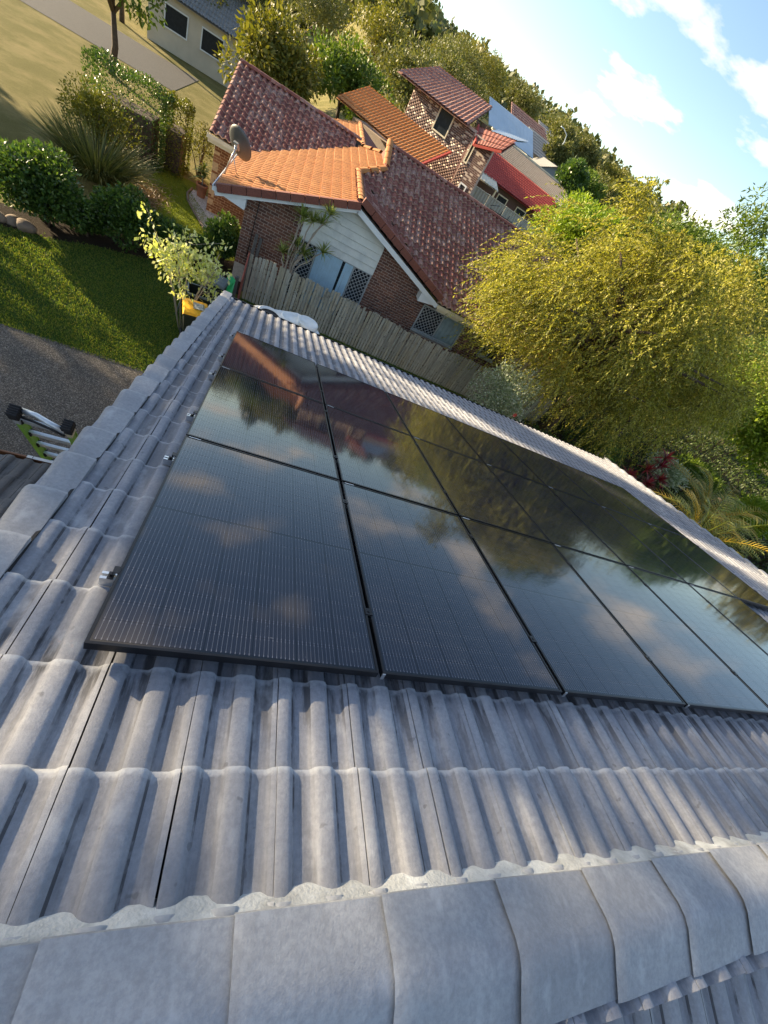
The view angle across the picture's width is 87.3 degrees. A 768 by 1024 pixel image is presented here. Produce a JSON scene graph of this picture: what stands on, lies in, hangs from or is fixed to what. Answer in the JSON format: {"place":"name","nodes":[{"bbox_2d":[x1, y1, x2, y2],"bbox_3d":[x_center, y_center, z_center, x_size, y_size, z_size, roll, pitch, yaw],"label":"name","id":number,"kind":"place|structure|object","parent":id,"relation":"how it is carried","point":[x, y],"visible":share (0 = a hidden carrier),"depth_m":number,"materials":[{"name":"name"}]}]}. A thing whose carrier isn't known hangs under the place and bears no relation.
{"place":"outdoors","nodes":[
{"label":"outdoors","id":0,"kind":"place"},
{"bbox_2d":[0,324,144,459],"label":"driveway","id":1,"kind":"structure","parent":0,"point":[55,382],"depth_m":8.14,"materials":[{"name":"grey concrete"}]},
{"bbox_2d":[4,403,77,460],"bbox_3d":[-4.156,-0.472,5.456,0.535,3.278,1.336,15,47,-23],"label":"ladder","id":2,"kind":"object","parent":1,"relation":"on","point":[15,414],"visible":0.48,"depth_m":4.13,"materials":[{"name":"silver metal"}]},
{"bbox_2d":[20,0,197,89],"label":"street","id":3,"kind":"structure","parent":0,"point":[81,22],"depth_m":23.55,"materials":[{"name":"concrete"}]},
{"bbox_2d":[0,224,239,372],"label":"lawn","id":4,"kind":"structure","parent":0,"point":[128,294],"depth_m":9.94,"materials":[{"name":"green plant"}]},
{"bbox_2d":[134,201,231,328],"bbox_3d":[-4.985,-5.728,10.012,2.280,2.593,1.793,15,47,-23],"label":"pale tree","id":5,"kind":"object","parent":4,"relation":"on","point":[182,265],"visible":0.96,"depth_m":9.69,"materials":[{"name":"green plant"}]},
{"bbox_2d":[179,298,207,334],"bbox_3d":[-4.907,-4.856,10.405,0.600,1.103,0.766,3,53,-32],"label":"wheelie bin","id":6,"kind":"object","parent":4,"relation":"on","point":[191,310],"visible":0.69,"depth_m":9.95,"materials":[{"name":"yellow plastic"}]},
{"bbox_2d":[175,282,214,313],"bbox_3d":[-5.130,-5.587,10.972,0.918,0.995,0.580,6,51,-30],"label":"wheelie bin","id":7,"kind":"object","parent":4,"relation":"on","point":[193,288],"visible":0.32,"depth_m":10.76,"materials":[{"name":"black plastic"}]},
{"bbox_2d":[138,169,234,260],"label":"front lawn","id":8,"kind":"structure","parent":0,"point":[189,184],"depth_m":15.17,"materials":[{"name":"green plant"}]},
{"bbox_2d":[255,305,318,333],"bbox_3d":[-2.764,-3.824,10.087,1.763,2.272,1.486,15,47,-23],"label":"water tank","id":9,"kind":"object","parent":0,"point":[307,322],"visible":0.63,"depth_m":9.56,"materials":[{"name":"white plastic"}]},
{"bbox_2d":[239,297,480,404],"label":"side lawn","id":10,"kind":"structure","parent":0,"point":[360,351],"depth_m":15.21,"materials":[{"name":"green plant"}]},
{"bbox_2d":[242,254,555,425],"bbox_3d":[1.446,-5.945,15.292,13.022,1.578,0.110,15,47,-23],"label":"paling fence","id":11,"kind":"object","parent":10,"relation":"on","point":[384,325],"visible":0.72,"depth_m":14.38,"materials":[{"name":"grey wood"}]},
{"bbox_2d":[466,358,542,421],"bbox_3d":[4.211,-3.962,14.378,2.752,3.012,2.005,15,47,-23],"label":"shrub","id":12,"kind":"object","parent":10,"relation":"on","point":[501,394],"visible":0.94,"depth_m":13.94,"materials":[{"name":"green plant"}]},
{"bbox_2d":[0,0,767,475],"bbox_3d":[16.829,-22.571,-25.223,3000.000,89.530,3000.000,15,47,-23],"label":"ground","id":13,"kind":"structure","parent":0,"point":[40,54],"depth_m":18.80,"materials":[{"name":"green plant"}]},
{"bbox_2d":[0,449,51,518],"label":"roof","id":14,"kind":"structure","parent":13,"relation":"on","point":[19,473],"depth_m":4.04,"materials":[{"name":"tile"}]},
{"bbox_2d":[11,96,164,194],"bbox_3d":[-9.333,-11.828,13.031,4.063,1.706,4.062,15,47,-23],"label":"grass clump","id":15,"kind":"object","parent":13,"relation":"on","point":[99,164],"visible":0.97,"depth_m":12.99,"materials":[{"name":"green plant"}]},
{"bbox_2d":[55,69,147,151],"bbox_3d":[-9.529,-12.980,13.506,2.675,2.295,1.902,15,47,-23],"label":"shrub","id":16,"kind":"object","parent":13,"relation":"on","point":[83,99],"visible":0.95,"depth_m":13.21,"materials":[{"name":"green plant"}]},
{"bbox_2d":[0,203,240,294],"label":"garden bed","id":17,"kind":"object","parent":13,"relation":"on","point":[62,232],"visible":0.4,"depth_m":11.30,"materials":[{"name":"brown soil"}]},
{"bbox_2d":[0,136,94,230],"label":"shrub","id":18,"kind":"object","parent":17,"relation":"on","point":[33,177],"visible":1,"depth_m":9.96,"materials":[{"name":"green plant"}]},
{"bbox_2d":[65,198,111,236],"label":"shrub","id":19,"kind":"object","parent":17,"relation":"on","point":[92,228],"visible":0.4,"depth_m":11.16,"materials":[{"name":"green plant"}]},
{"bbox_2d":[87,180,157,252],"bbox_3d":[-7.490,-8.604,11.582,1.849,1.625,1.979,15,47,-23],"label":"shrub","id":20,"kind":"object","parent":17,"relation":"on","point":[121,207],"visible":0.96,"depth_m":11.27,"materials":[{"name":"green plant"}]},
{"bbox_2d":[148,211,201,260],"bbox_3d":[-6.568,-8.500,12.455,1.735,1.168,1.446,15,47,-23],"label":"shrub","id":21,"kind":"object","parent":17,"relation":"on","point":[165,222],"visible":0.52,"depth_m":12.08,"materials":[{"name":"green plant"}]},
{"bbox_2d":[201,209,240,265],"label":"shrub","id":22,"kind":"object","parent":17,"relation":"on","point":[228,226],"visible":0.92,"depth_m":13.06,"materials":[{"name":"green plant"}]},
{"bbox_2d":[80,44,175,173],"bbox_3d":[-9.473,-15.050,15.188,2.780,2.564,1.733,15,47,-23],"label":"hedge","id":23,"kind":"object","parent":13,"relation":"on","point":[148,121],"visible":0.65,"depth_m":14.88,"materials":[{"name":"green plant"}]},
{"bbox_2d":[107,0,168,75],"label":"tree","id":24,"kind":"object","parent":13,"relation":"on","point":[114,9],"visible":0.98,"depth_m":18.44,"materials":[{"name":"green plant"}]},
{"bbox_2d":[127,172,175,212],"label":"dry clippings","id":25,"kind":"object","parent":13,"relation":"on","point":[152,195],"visible":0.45,"depth_m":14.62,"materials":[{"name":"brown plant"}]},
{"bbox_2d":[157,90,195,179],"bbox_3d":[-8.236,-15.052,16.096,1.035,2.462,1.729,15,47,-23],"label":"hedge","id":26,"kind":"object","parent":13,"relation":"on","point":[177,146],"visible":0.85,"depth_m":15.95,"materials":[{"name":"green plant"}]},
{"bbox_2d":[186,120,215,178],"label":"shrub","id":27,"kind":"object","parent":13,"relation":"on","point":[203,146],"visible":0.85,"depth_m":16.76,"materials":[{"name":"green plant"}]},
{"bbox_2d":[147,0,260,87],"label":"cream house","id":28,"kind":"structure","parent":13,"relation":"on","point":[193,32],"depth_m":27.66,"materials":[{"name":"white paint"}]},
{"bbox_2d":[164,1,188,40],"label":"window","id":29,"kind":"structure","parent":28,"relation":"in","point":[177,21],"depth_m":27.13,"materials":[{"name":"black glass"}]},
{"bbox_2d":[200,26,224,61],"bbox_3d":[-11.901,-32.531,28.030,1.470,1.170,0.090,15,47,-23],"label":"window","id":30,"kind":"structure","parent":28,"relation":"in","point":[208,43],"depth_m":27.96,"materials":[{"name":"black glass"}]},
{"bbox_2d":[189,189,221,226],"bbox_3d":[-6.274,-11.401,15.959,2.102,0.001,4.875,-9,60,-39],"label":"gravel bed","id":31,"kind":"object","parent":13,"relation":"on","point":[201,202],"visible":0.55,"depth_m":15.97,"materials":[{"name":"grey gravel"}]},
{"bbox_2d":[190,162,210,198],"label":"potted plant","id":32,"kind":"object","parent":31,"relation":"on","point":[202,188],"visible":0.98,"depth_m":16.05,"materials":[{"name":"green plant"}]},
{"bbox_2d":[207,0,298,33],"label":"tree","id":33,"kind":"object","parent":13,"relation":"on","point":[262,3],"visible":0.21,"depth_m":28.93,"materials":[{"name":"green plant"}]},
{"bbox_2d":[213,0,326,104],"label":"tree","id":34,"kind":"object","parent":13,"relation":"on","point":[270,48],"visible":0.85,"depth_m":21.24,"materials":[{"name":"green plant"}]},
{"bbox_2d":[272,200,340,308],"bbox_3d":[-2.628,-8.110,12.845,2.010,3.678,1.052,15,47,-23],"label":"dracaena","id":35,"kind":"object","parent":13,"relation":"on","point":[296,240],"visible":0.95,"depth_m":12.52,"materials":[{"name":"green plant"}]},
{"bbox_2d":[287,0,349,45],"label":"tree","id":36,"kind":"object","parent":13,"relation":"on","point":[328,9],"visible":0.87,"depth_m":46.96,"materials":[{"name":"green plant"}]},
{"bbox_2d":[298,24,394,121],"bbox_3d":[-2.581,-28.066,26.397,5.766,4.911,6.723,35,42,-3],"label":"tree","id":37,"kind":"object","parent":13,"relation":"on","point":[346,71],"visible":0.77,"depth_m":25.25,"materials":[{"name":"green plant"}]},
{"bbox_2d":[341,0,410,78],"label":"tree","id":38,"kind":"object","parent":13,"relation":"on","point":[376,35],"visible":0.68,"depth_m":42.05,"materials":[{"name":"green plant"}]},
{"bbox_2d":[0,290,767,1023],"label":"tiled house","id":39,"kind":"structure","parent":13,"relation":"on","point":[182,840],"depth_m":1.42,"materials":[{"name":"grey tile"}]},
{"bbox_2d":[98,566,737,674],"bbox_3d":[1.950,1.120,3.066,7.049,0.146,0.122,15,30,-23],"label":"mounting rail","id":40,"kind":"object","parent":39,"relation":"attached to","point":[107,578],"visible":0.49,"depth_m":1.67,"materials":[{"name":"metal"}]},
{"bbox_2d":[83,435,378,676],"bbox_3d":[-0.693,0.111,2.297,1.134,0.035,1.722,15,30,-23],"label":"solar panel","id":41,"kind":"object","parent":40,"relation":"attached to","point":[236,556],"visible":1,"depth_m":1.96,"materials":[{"name":"black"}]},
{"bbox_2d":[341,482,561,694],"bbox_3d":[0.333,0.397,2.740,1.138,0.036,1.728,15,30,-23],"label":"solar panel","id":42,"kind":"object","parent":40,"relation":"attached to","point":[436,601],"visible":1,"depth_m":2.45,"materials":[{"name":"black"}]},
{"bbox_2d":[460,516,685,706],"bbox_3d":[1.362,0.680,3.185,1.138,0.036,1.728,15,30,-23],"label":"solar panel","id":43,"kind":"object","parent":40,"relation":"attached to","point":[586,646],"visible":0.99,"depth_m":2.94,"materials":[{"name":"black"}]},
{"bbox_2d":[553,544,767,715],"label":"solar panel","id":44,"kind":"object","parent":40,"relation":"attached to","point":[693,669],"visible":0.98,"depth_m":3.41,"materials":[{"name":"black"}]},
{"bbox_2d":[627,566,767,705],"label":"solar panel","id":45,"kind":"object","parent":40,"relation":"attached to","point":[727,642],"visible":0.98,"depth_m":4.09,"materials":[{"name":"black"}]},
{"bbox_2d":[689,584,767,654],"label":"solar panel","id":46,"kind":"object","parent":40,"relation":"attached to","point":[746,620],"visible":0.96,"depth_m":4.84,"materials":[{"name":"black"}]},
{"bbox_2d":[217,353,669,523],"bbox_3d":[1.789,-0.749,6.130,8.205,0.146,0.122,15,30,-23],"label":"mounting rail","id":47,"kind":"object","parent":39,"relation":"attached to","point":[221,357],"visible":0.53,"depth_m":4.52,"materials":[{"name":"metal"}]},
{"bbox_2d":[220,331,322,402],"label":"solar panel","id":48,"kind":"object","parent":47,"relation":"attached to","point":[250,356],"visible":0.97,"depth_m":4.94,"materials":[{"name":"black"}]},
{"bbox_2d":[316,364,409,434],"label":"solar panel","id":49,"kind":"object","parent":47,"relation":"attached to","point":[350,395],"visible":0.98,"depth_m":5.39,"materials":[{"name":"black"}]},
{"bbox_2d":[385,391,482,461],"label":"solar panel","id":50,"kind":"object","parent":47,"relation":"attached to","point":[429,425],"visible":0.95,"depth_m":5.85,"materials":[{"name":"black"}]},
{"bbox_2d":[445,416,544,484],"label":"solar panel","id":51,"kind":"object","parent":47,"relation":"attached to","point":[493,450],"visible":0.99,"depth_m":6.30,"materials":[{"name":"black"}]},
{"bbox_2d":[498,437,598,504],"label":"solar panel","id":52,"kind":"object","parent":47,"relation":"attached to","point":[546,471],"visible":0.96,"depth_m":6.75,"materials":[{"name":"black"}]},
{"bbox_2d":[545,456,644,521],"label":"solar panel","id":53,"kind":"object","parent":47,"relation":"attached to","point":[595,491],"visible":0.95,"depth_m":7.21,"materials":[{"name":"black"}]},
{"bbox_2d":[587,473,685,536],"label":"solar panel","id":54,"kind":"object","parent":47,"relation":"attached to","point":[641,510],"visible":0.97,"depth_m":7.66,"materials":[{"name":"black"}]},
{"bbox_2d":[208,370,698,546],"bbox_3d":[1.917,-0.368,5.591,8.205,0.146,0.122,15,30,-23],"label":"mounting rail","id":55,"kind":"object","parent":39,"relation":"attached to","point":[211,375],"visible":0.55,"depth_m":3.98,"materials":[{"name":"metal"}]},
{"bbox_2d":[186,366,338,479],"bbox_3d":[-1.026,-0.877,3.695,1.134,0.035,1.722,15,30,-23],"label":"solar panel","id":56,"kind":"object","parent":55,"relation":"on","point":[238,411],"visible":0.98,"depth_m":3.48,"materials":[{"name":"black"}]},
{"bbox_2d":[547,486,685,582],"bbox_3d":[3.089,0.256,5.476,1.134,0.038,1.722,15,30,-23],"label":"solar panel","id":57,"kind":"object","parent":55,"relation":"attached to","point":[624,545],"visible":0.99,"depth_m":5.33,"materials":[{"name":"black"}]},
{"bbox_2d":[648,523,767,608],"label":"solar panel","id":58,"kind":"object","parent":55,"relation":"on","point":[735,585],"visible":0.98,"depth_m":6.24,"materials":[{"name":"black"}]},
{"bbox_2d":[186,410,756,591],"bbox_3d":[2.126,0.253,4.714,8.205,0.146,0.123,15,30,-23],"label":"mounting rail","id":59,"kind":"object","parent":39,"relation":"attached to","point":[189,417],"visible":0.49,"depth_m":3.10,"materials":[{"name":"metal"}]},
{"bbox_2d":[325,404,457,514],"bbox_3d":[0.003,-0.595,4.140,1.134,0.035,1.722,15,30,-23],"label":"solar panel","id":60,"kind":"object","parent":59,"relation":"attached to","point":[376,457],"visible":0.99,"depth_m":3.94,"materials":[{"name":"black"}]},
{"bbox_2d":[412,437,549,542],"bbox_3d":[1.031,-0.312,4.585,1.134,0.035,1.722,15,30,-23],"label":"solar panel","id":61,"kind":"object","parent":59,"relation":"attached to","point":[476,490],"visible":0.96,"depth_m":4.41,"materials":[{"name":"black"}]},
{"bbox_2d":[485,463,624,564],"bbox_3d":[2.059,-0.027,5.030,1.134,0.035,1.722,15,30,-23],"label":"solar panel","id":62,"kind":"object","parent":59,"relation":"attached to","point":[557,521],"visible":0.97,"depth_m":4.87,"materials":[{"name":"black"}]},
{"bbox_2d":[601,506,737,597],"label":"solar panel","id":63,"kind":"object","parent":59,"relation":"attached to","point":[683,566],"visible":0.98,"depth_m":5.78,"materials":[{"name":"black"}]},
{"bbox_2d":[206,58,566,400],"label":"brick house","id":64,"kind":"structure","parent":13,"relation":"on","point":[403,232],"depth_m":14.75,"materials":[{"name":"red tile"}]},
{"bbox_2d":[223,124,250,173],"bbox_3d":[-4.357,-10.858,12.149,0.671,1.270,0.726,7,50,-29],"label":"satellite dish","id":65,"kind":"object","parent":64,"relation":"attached to","point":[241,145],"visible":0.98,"depth_m":11.87,"materials":[{"name":"grey metal"}]},
{"bbox_2d":[286,239,371,323],"bbox_3d":[-1.936,-7.997,14.091,2.530,1.890,0.070,15,47,-23],"label":"window","id":66,"kind":"structure","parent":64,"relation":"in","point":[334,273],"depth_m":13.89,"materials":[{"name":"clear glass"}]},
{"bbox_2d":[410,304,464,348],"bbox_3d":[2.122,-7.127,15.510,1.910,1.045,0.120,15,47,-23],"label":"window","id":67,"kind":"structure","parent":64,"relation":"in","point":[429,323],"depth_m":15.50,"materials":[{"name":"clear glass"}]},
{"bbox_2d":[371,26,446,112],"bbox_3d":[2.430,-32.384,30.883,7.825,5.575,8.041,15,47,-23],"label":"tree","id":68,"kind":"object","parent":13,"relation":"on","point":[404,86],"visible":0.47,"depth_m":29.36,"materials":[{"name":"green plant"}]},
{"bbox_2d":[336,66,528,195],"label":"two storey house","id":69,"kind":"structure","parent":13,"relation":"on","point":[432,129],"depth_m":23.39,"materials":[{"name":"brick"}]},
{"bbox_2d":[431,106,454,138],"bbox_3d":[3.517,-22.709,23.452,1.140,1.100,0.090,47,43,10],"label":"window","id":70,"kind":"structure","parent":69,"relation":"in","point":[444,120],"depth_m":23.46,"materials":[{"name":"black glass"}]},
{"bbox_2d":[419,29,490,95],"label":"tree","id":71,"kind":"object","parent":13,"relation":"on","point":[476,65],"visible":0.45,"depth_m":55.91,"materials":[{"name":"green plant"}]},
{"bbox_2d":[425,32,492,127],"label":"tree","id":72,"kind":"object","parent":13,"relation":"on","point":[454,69],"visible":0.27,"depth_m":40.13,"materials":[{"name":"green plant"}]},
{"bbox_2d":[460,39,510,102],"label":"tree","id":73,"kind":"object","parent":13,"relation":"on","point":[492,71],"visible":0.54,"depth_m":65.97,"materials":[{"name":"green plant"}]},
{"bbox_2d":[473,96,532,158],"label":"blue roof house","id":74,"kind":"structure","parent":13,"relation":"on","point":[502,118],"depth_m":42.11,"materials":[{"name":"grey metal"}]},
{"bbox_2d":[471,186,549,246],"bbox_3d":[8.258,-19.299,27.190,6.845,1.840,0.070,15,47,-23],"label":"steel fence","id":75,"kind":"object","parent":13,"relation":"on","point":[483,197],"visible":0.26,"depth_m":26.39,"materials":[{"name":"grey metal"}]},
{"bbox_2d":[476,152,556,231],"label":"red roof house","id":76,"kind":"structure","parent":13,"relation":"on","point":[506,183],"depth_m":32.20,"materials":[{"name":"tile"}]},
{"bbox_2d":[267,0,767,340],"bbox_3d":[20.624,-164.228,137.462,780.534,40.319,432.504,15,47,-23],"label":"woodland","id":77,"kind":"object","parent":13,"relation":"on","point":[426,18],"visible":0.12,"depth_m":99.65,"materials":[{"name":"green plant"}]},
{"bbox_2d":[505,76,545,119],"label":"tree","id":78,"kind":"object","parent":13,"relation":"on","point":[523,96],"visible":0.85,"depth_m":63.53,"materials":[{"name":"green plant"}]},
{"bbox_2d":[510,102,546,139],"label":"dark red roof house","id":79,"kind":"structure","parent":13,"relation":"on","point":[521,115],"depth_m":51.95,"materials":[{"name":"red tile"}]},
{"bbox_2d":[491,127,568,214],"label":"beige roof house","id":80,"kind":"structure","parent":13,"relation":"on","point":[527,166],"depth_m":38.18,"materials":[{"name":"tile"}]},
{"bbox_2d":[522,126,559,169],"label":"pale roof house","id":81,"kind":"structure","parent":13,"relation":"on","point":[539,141],"depth_m":47.89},
{"bbox_2d":[531,157,559,179],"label":"grey gable house","id":82,"kind":"structure","parent":13,"relation":"on","point":[548,166],"depth_m":45.01,"materials":[{"name":"white paint"}]},
{"bbox_2d":[542,135,574,168],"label":"tree","id":83,"kind":"object","parent":13,"relation":"on","point":[558,152],"visible":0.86,"depth_m":47.70,"materials":[{"name":"green plant"}]},
{"bbox_2d":[546,116,582,156],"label":"tree","id":84,"kind":"object","parent":13,"relation":"on","point":[556,128],"visible":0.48,"depth_m":54.97,"materials":[{"name":"green plant"}]},
{"bbox_2d":[553,156,591,196],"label":"tree","id":85,"kind":"object","parent":13,"relation":"on","point":[574,175],"visible":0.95,"depth_m":40.35,"materials":[{"name":"green plant"}]},
{"bbox_2d":[527,186,628,270],"bbox_3d":[9.144,-12.802,21.649,5.151,7.351,4.359,15,47,-23],"label":"tree","id":86,"kind":"object","parent":13,"relation":"on","point":[568,227],"visible":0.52,"depth_m":19.42,"materials":[{"name":"green plant"}]},
{"bbox_2d":[570,166,607,209],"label":"tree","id":87,"kind":"object","parent":13,"relation":"on","point":[595,188],"visible":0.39,"depth_m":45.69,"materials":[{"name":"green plant"}]},
{"bbox_2d":[571,133,608,170],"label":"tree","id":88,"kind":"object","parent":13,"relation":"on","point":[588,149],"visible":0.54,"depth_m":56.92,"materials":[{"name":"green plant"}]},
{"bbox_2d":[595,170,621,211],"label":"tree","id":89,"kind":"object","parent":13,"relation":"on","point":[612,193],"visible":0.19,"depth_m":50.61,"materials":[{"name":"green plant"}]},
{"bbox_2d":[598,162,629,203],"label":"tree","id":90,"kind":"object","parent":13,"relation":"on","point":[616,173],"visible":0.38,"depth_m":56.33,"materials":[{"name":"green plant"}]},
{"bbox_2d":[484,394,767,573],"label":"garden mulch","id":91,"kind":"object","parent":13,"relation":"on","point":[559,436],"depth_m":22.80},
{"bbox_2d":[562,421,625,468],"bbox_3d":[9.382,-2.927,17.768,3.034,1.930,2.208,46,43,8],"label":"shrub","id":92,"kind":"object","parent":91,"relation":"on","point":[583,433],"visible":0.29,"depth_m":17.49,"materials":[{"name":"green plant"}]},
{"bbox_2d":[442,176,767,474],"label":"weeping tree","id":93,"kind":"object","parent":91,"relation":"on","point":[611,276],"visible":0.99,"depth_m":12.71,"materials":[{"name":"green plant"}]},
{"bbox_2d":[477,392,767,572],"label":"ground cover","id":94,"kind":"object","parent":91,"relation":"on","point":[744,480],"visible":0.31,"depth_m":27.48,"materials":[{"name":"green plant"}]},
{"bbox_2d":[621,448,675,492],"bbox_3d":[9.626,-1.124,15.274,2.061,3.352,1.428,15,47,-23],"label":"cordyline","id":95,"kind":"object","parent":91,"relation":"on","point":[650,483],"visible":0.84,"depth_m":14.84,"materials":[{"name":"red plant"}]},
{"bbox_2d":[562,241,767,459],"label":"tree","id":96,"kind":"object","parent":91,"relation":"on","point":[718,380],"visible":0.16,"depth_m":16.15,"materials":[{"name":"green plant"}]},
{"bbox_2d":[644,448,690,491],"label":"shrub","id":97,"kind":"object","parent":91,"relation":"on","point":[676,479],"visible":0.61,"depth_m":20.30,"materials":[{"name":"green plant"}]},
{"bbox_2d":[621,181,767,386],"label":"tree","id":98,"kind":"object","parent":91,"relation":"on","point":[748,244],"visible":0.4,"depth_m":18.50,"materials":[{"name":"green plant"}]},
{"bbox_2d":[673,453,728,500],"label":"shrub","id":99,"kind":"object","parent":91,"relation":"on","point":[691,464],"visible":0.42,"depth_m":21.34,"materials":[{"name":"green plant"}]},
{"bbox_2d":[692,356,767,488],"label":"shrub","id":100,"kind":"object","parent":91,"relation":"on","point":[755,442],"visible":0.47,"depth_m":22.55,"materials":[{"name":"green plant"}]},
{"bbox_2d":[722,491,767,539],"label":"shrub","id":101,"kind":"object","parent":91,"relation":"on","point":[761,503],"visible":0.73,"depth_m":21.69,"materials":[{"name":"green plant"}]},
{"bbox_2d":[561,201,725,392],"bbox_3d":[11.220,-9.621,19.455,5.187,9.306,3.426,15,47,-23],"label":"tree","id":102,"kind":"object","parent":13,"relation":"on","point":[698,230],"visible":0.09,"depth_m":16.69,"materials":[{"name":"green plant"}]},
{"bbox_2d":[652,483,767,559],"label":"palm","id":103,"kind":"object","parent":13,"relation":"on","point":[733,541],"visible":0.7,"depth_m":12.11,"materials":[{"name":"green plant"}]},
{"bbox_2d":[662,460,767,554],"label":"palm","id":104,"kind":"object","parent":13,"relation":"on","point":[708,491],"visible":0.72,"depth_m":13.93,"materials":[{"name":"green plant"}]},
{"bbox_2d":[727,334,767,369],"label":"tree","id":105,"kind":"object","parent":13,"relation":"on","point":[750,346],"visible":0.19,"depth_m":38.16,"materials":[{"name":"green plant"}]},
{"bbox_2d":[432,0,767,269],"label":"sky","id":106,"kind":"structure","parent":0,"point":[679,88],"materials":[{"name":"blue"}]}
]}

